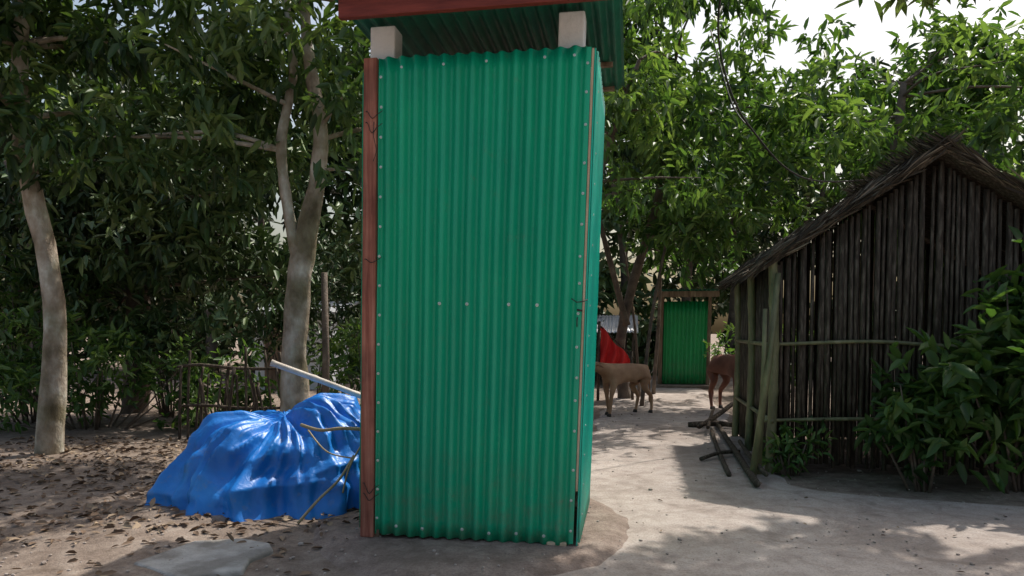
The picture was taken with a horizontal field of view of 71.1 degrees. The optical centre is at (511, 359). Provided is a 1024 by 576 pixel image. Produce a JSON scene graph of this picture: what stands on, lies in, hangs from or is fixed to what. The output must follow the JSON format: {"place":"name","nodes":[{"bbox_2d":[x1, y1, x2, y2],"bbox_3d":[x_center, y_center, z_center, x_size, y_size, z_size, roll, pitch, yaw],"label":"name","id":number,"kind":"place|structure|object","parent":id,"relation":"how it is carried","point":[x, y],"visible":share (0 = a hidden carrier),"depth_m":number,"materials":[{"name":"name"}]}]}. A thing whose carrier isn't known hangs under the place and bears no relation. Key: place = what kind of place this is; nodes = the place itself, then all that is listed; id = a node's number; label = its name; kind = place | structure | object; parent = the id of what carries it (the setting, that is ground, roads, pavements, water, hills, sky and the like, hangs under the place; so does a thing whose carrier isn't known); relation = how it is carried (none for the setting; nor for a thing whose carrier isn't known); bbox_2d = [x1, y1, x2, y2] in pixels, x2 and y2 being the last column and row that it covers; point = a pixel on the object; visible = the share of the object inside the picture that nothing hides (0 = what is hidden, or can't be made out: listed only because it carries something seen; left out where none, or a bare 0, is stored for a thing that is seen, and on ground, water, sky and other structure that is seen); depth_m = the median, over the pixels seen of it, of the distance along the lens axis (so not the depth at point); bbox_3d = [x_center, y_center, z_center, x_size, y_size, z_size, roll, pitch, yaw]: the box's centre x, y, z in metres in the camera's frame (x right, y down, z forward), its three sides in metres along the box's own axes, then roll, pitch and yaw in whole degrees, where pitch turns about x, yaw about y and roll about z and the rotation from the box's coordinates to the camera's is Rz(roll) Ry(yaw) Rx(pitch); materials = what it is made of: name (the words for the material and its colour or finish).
{"place":"outdoors","nodes":[
{"label":"outdoors","id":0,"kind":"place"},
{"bbox_2d":[246,301,358,389],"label":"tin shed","id":1,"kind":"structure","parent":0,"point":[272,375],"depth_m":14.21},
{"bbox_2d":[264,325,281,389],"bbox_3d":[-4.600,-0.064,14.196,0.600,1.330,0.030,0,2,0],"label":"door","id":2,"kind":"structure","parent":1,"relation":"in","point":[272,375],"depth_m":14.19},
{"bbox_2d":[0,334,1023,575],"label":"ground","id":3,"kind":"structure","parent":0,"point":[952,487],"depth_m":5.24,"materials":[{"name":"beige sand"}]},
{"bbox_2d":[0,241,141,423],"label":"shrub","id":4,"kind":"object","parent":3,"relation":"on","point":[102,290],"visible":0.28,"depth_m":9.27,"materials":[{"name":"green plant"}]},
{"bbox_2d":[0,0,189,454],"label":"mango tree","id":5,"kind":"object","parent":3,"relation":"on","point":[22,23],"visible":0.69,"depth_m":6.73,"materials":[{"name":"green plant"}]},
{"bbox_2d":[0,307,220,434],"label":"shrub","id":6,"kind":"object","parent":3,"relation":"on","point":[18,375],"visible":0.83,"depth_m":8.38,"materials":[{"name":"green plant"}]},
{"bbox_2d":[0,2,326,413],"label":"mango tree","id":7,"kind":"object","parent":3,"relation":"on","point":[150,243],"visible":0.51,"depth_m":9.30,"materials":[{"name":"green plant"}]},
{"bbox_2d":[113,294,225,417],"bbox_3d":[-4.596,-0.028,9.501,1.305,1.758,1.419,0,3,0],"label":"shrub","id":8,"kind":"object","parent":3,"relation":"on","point":[164,336],"visible":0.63,"depth_m":9.47,"materials":[{"name":"green plant"}]},
{"bbox_2d":[134,538,272,575],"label":"concrete slab","id":9,"kind":"structure","parent":3,"relation":"on","point":[225,557],"depth_m":3.73,"materials":[{"name":"grey concrete"}]},
{"bbox_2d":[56,0,370,411],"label":"mango tree","id":10,"kind":"object","parent":3,"relation":"on","point":[237,52],"visible":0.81,"depth_m":6.42,"materials":[{"name":"green plant"}]},
{"bbox_2d":[172,338,280,427],"bbox_3d":[-3.492,0.407,8.787,1.629,1.361,1.148,0,3,0],"label":"shrub","id":11,"kind":"object","parent":3,"relation":"on","point":[212,399],"visible":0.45,"depth_m":8.65,"materials":[{"name":"green plant"}]},
{"bbox_2d":[177,347,307,439],"bbox_3d":[-3.052,0.398,8.110,1.511,1.081,0.149,0,3,0],"label":"stick fence","id":12,"kind":"object","parent":3,"relation":"on","point":[256,393],"visible":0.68,"depth_m":8.10,"materials":[{"name":"brown wood"}]},
{"bbox_2d":[145,393,359,523],"bbox_3d":[-1.642,0.632,5.179,1.789,0.765,1.516,0,3,0],"label":"tarp covered heap","id":13,"kind":"object","parent":3,"relation":"on","point":[300,461],"visible":0.91,"depth_m":4.72,"materials":[{"name":"blue plastic"}]},
{"bbox_2d":[270,359,360,398],"bbox_3d":[-0.777,0.457,5.578,2.105,0.940,0.052,0,3,-11],"label":"pipe","id":14,"kind":"object","parent":13,"relation":"on","point":[306,375],"visible":0.26,"depth_m":5.40,"materials":[{"name":"grey metal"}]},
{"bbox_2d":[228,223,361,393],"bbox_3d":[-2.892,-0.547,10.246,2.547,2.731,1.842,0,3,0],"label":"shrub","id":15,"kind":"object","parent":3,"relation":"on","point":[314,315],"visible":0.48,"depth_m":10.05,"materials":[{"name":"green plant"}]},
{"bbox_2d":[321,272,329,392],"bbox_3d":[-2.090,-0.014,8.006,0.101,1.911,0.078,0,3,0],"label":"wooden post","id":16,"kind":"object","parent":3,"relation":"on","point":[325,333],"visible":0.6,"depth_m":7.97,"materials":[{"name":"brown wood"}]},
{"bbox_2d":[306,317,360,399],"bbox_3d":[-1.957,0.140,9.166,1.750,1.660,1.276,0,3,9],"label":"shrub","id":17,"kind":"object","parent":3,"relation":"on","point":[336,348],"visible":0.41,"depth_m":9.06,"materials":[{"name":"green plant"}]},
{"bbox_2d":[313,498,629,575],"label":"earth mound","id":18,"kind":"object","parent":3,"relation":"on","point":[403,555],"visible":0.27,"depth_m":3.84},
{"bbox_2d":[335,0,624,545],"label":"outhouse","id":19,"kind":"structure","parent":18,"relation":"on","point":[483,123],"depth_m":3.97,"materials":[{"name":"green paint"}]},
{"bbox_2d":[0,402,1006,575],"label":"leaf litter","id":20,"kind":"object","parent":3,"relation":"on","point":[181,539],"visible":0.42,"depth_m":5.05,"materials":[{"name":"brown plant"}]},
{"bbox_2d":[3,153,1003,377],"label":"background trunks","id":21,"kind":"object","parent":3,"relation":"on","point":[624,279],"visible":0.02,"depth_m":18.62,"materials":[{"name":"brown plant"}]},
{"bbox_2d":[0,413,1012,575],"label":"pebbles","id":22,"kind":"object","parent":3,"relation":"on","point":[488,558],"visible":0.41,"depth_m":4.07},
{"bbox_2d":[0,24,1023,379],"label":"background trees","id":23,"kind":"object","parent":3,"relation":"on","point":[340,204],"visible":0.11,"depth_m":18.32,"materials":[{"name":"green plant"}]},
{"bbox_2d":[596,320,611,356],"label":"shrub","id":24,"kind":"object","parent":3,"relation":"on","point":[597,339],"visible":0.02,"depth_m":16.33,"materials":[{"name":"green plant"}]},
{"bbox_2d":[595,315,637,380],"bbox_3d":[1.637,-0.241,16.260,2.401,1.584,1.601,0,3,9],"label":"tin roof shelter","id":25,"kind":"object","parent":3,"relation":"on","point":[609,324],"visible":0.22,"depth_m":16.14,"materials":[{"name":"grey metal"}]},
{"bbox_2d":[596,321,633,400],"bbox_3d":[1.765,0.029,12.313,0.688,1.390,0.130,0,3,0],"label":"red cloth","id":26,"kind":"object","parent":25,"relation":"hanging from","point":[609,350],"visible":0.71,"depth_m":12.31,"materials":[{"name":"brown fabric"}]},
{"bbox_2d":[603,15,687,178],"bbox_3d":[0.786,-3.002,11.523,4.291,7.689,3.330,0,3,0],"label":"mango tree","id":27,"kind":"object","parent":3,"relation":"on","point":[627,152],"depth_m":11.32,"materials":[{"name":"green plant"}]},
{"bbox_2d":[601,0,732,227],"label":"jackfruit tree","id":28,"kind":"object","parent":3,"relation":"on","point":[632,100],"visible":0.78,"depth_m":8.46,"materials":[{"name":"green plant"}]},
{"bbox_2d":[651,289,719,388],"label":"outhouse","id":29,"kind":"structure","parent":3,"relation":"on","point":[685,331],"depth_m":14.91,"materials":[{"name":"metal"}]},
{"bbox_2d":[707,354,734,408],"bbox_3d":[3.274,0.276,10.360,0.387,1.040,1.643,-1,3,-12],"label":"cow","id":30,"kind":"object","parent":3,"relation":"on","point":[723,365],"visible":0.57,"depth_m":10.78},
{"bbox_2d":[600,0,876,398],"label":"mango tree","id":31,"kind":"object","parent":3,"relation":"on","point":[693,117],"visible":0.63,"depth_m":11.31,"materials":[{"name":"green plant"}]},
{"bbox_2d":[702,321,809,392],"bbox_3d":[4.520,-0.355,13.107,1.902,2.101,1.790,0,3,0],"label":"shrub","id":32,"kind":"object","parent":3,"relation":"on","point":[715,351],"visible":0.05,"depth_m":13.19,"materials":[{"name":"green plant"}]},
{"bbox_2d":[762,416,838,479],"bbox_3d":[2.369,0.760,6.040,0.643,0.575,0.473,1,3,13],"label":"shrub","id":33,"kind":"object","parent":3,"relation":"on","point":[784,452],"visible":0.94,"depth_m":6.01,"materials":[{"name":"green plant"}]},
{"bbox_2d":[707,0,1023,405],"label":"mango tree","id":34,"kind":"object","parent":3,"relation":"on","point":[933,95],"visible":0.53,"depth_m":10.28,"materials":[{"name":"green plant"}]},
{"bbox_2d":[714,128,1023,475],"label":"bamboo hut","id":35,"kind":"object","parent":3,"relation":"on","point":[952,205],"visible":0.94,"depth_m":6.04,"materials":[{"name":"brown wood"}]},
{"bbox_2d":[833,0,989,22],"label":"mango tree","id":36,"kind":"object","parent":3,"relation":"on","point":[899,6],"visible":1,"depth_m":6.25,"materials":[{"name":"green plant"}]},
{"bbox_2d":[853,342,979,492],"bbox_3d":[3.130,0.440,5.540,0.831,1.168,1.020,2,3,33],"label":"shrub","id":37,"kind":"object","parent":3,"relation":"on","point":[906,425],"visible":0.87,"depth_m":5.38,"materials":[{"name":"green plant"}]},
{"bbox_2d":[906,225,1023,493],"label":"shrub","id":38,"kind":"object","parent":3,"relation":"on","point":[988,397],"visible":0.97,"depth_m":5.21,"materials":[{"name":"green plant"}]},
{"bbox_2d":[0,0,1023,333],"label":"sky","id":39,"kind":"structure","parent":0,"point":[869,32],"materials":[{"name":"white"}]},
{"bbox_2d":[552,370,1023,575],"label":"path","id":40,"kind":"structure","parent":0,"point":[752,523],"depth_m":4.61,"materials":[{"name":"beige sand"}]},
{"bbox_2d":[595,358,652,416],"bbox_3d":[1.478,0.373,10.148,1.378,0.838,0.328,-2,3,-36],"label":"calf","id":41,"kind":"object","parent":40,"relation":"on","point":[614,375],"visible":0.86,"depth_m":10.13},
{"bbox_2d":[624,223,670,405],"bbox_3d":[2.288,-0.749,12.359,0.715,2.908,2.272,0,3,8],"label":"sapling","id":42,"kind":"object","parent":40,"relation":"on","point":[658,291],"visible":0.76,"depth_m":12.79,"materials":[{"name":"brown plant"}]},
{"bbox_2d":[688,402,768,486],"bbox_3d":[2.246,0.744,7.573,0.638,0.321,4.231,0,3,11],"label":"firewood pile","id":43,"kind":"object","parent":40,"relation":"on","point":[711,420],"visible":0.93,"depth_m":6.96,"materials":[{"name":"dark wood"},{"name":"bark"}]},
{"bbox_2d":[750,273,780,475],"bbox_3d":[2.081,0.131,5.967,0.330,1.708,0.126,-2,3,-33],"label":"leaning bamboo","id":44,"kind":"object","parent":40,"relation":"on","point":[766,368],"visible":0.84,"depth_m":5.93,"materials":[{"name":"brown wood"}]},
{"bbox_2d":[710,0,872,182],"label":"overhead cable","id":45,"kind":"object","parent":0,"point":[745,120],"visible":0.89,"depth_m":8.28,"materials":[{"name":"rubber"}]}
]}

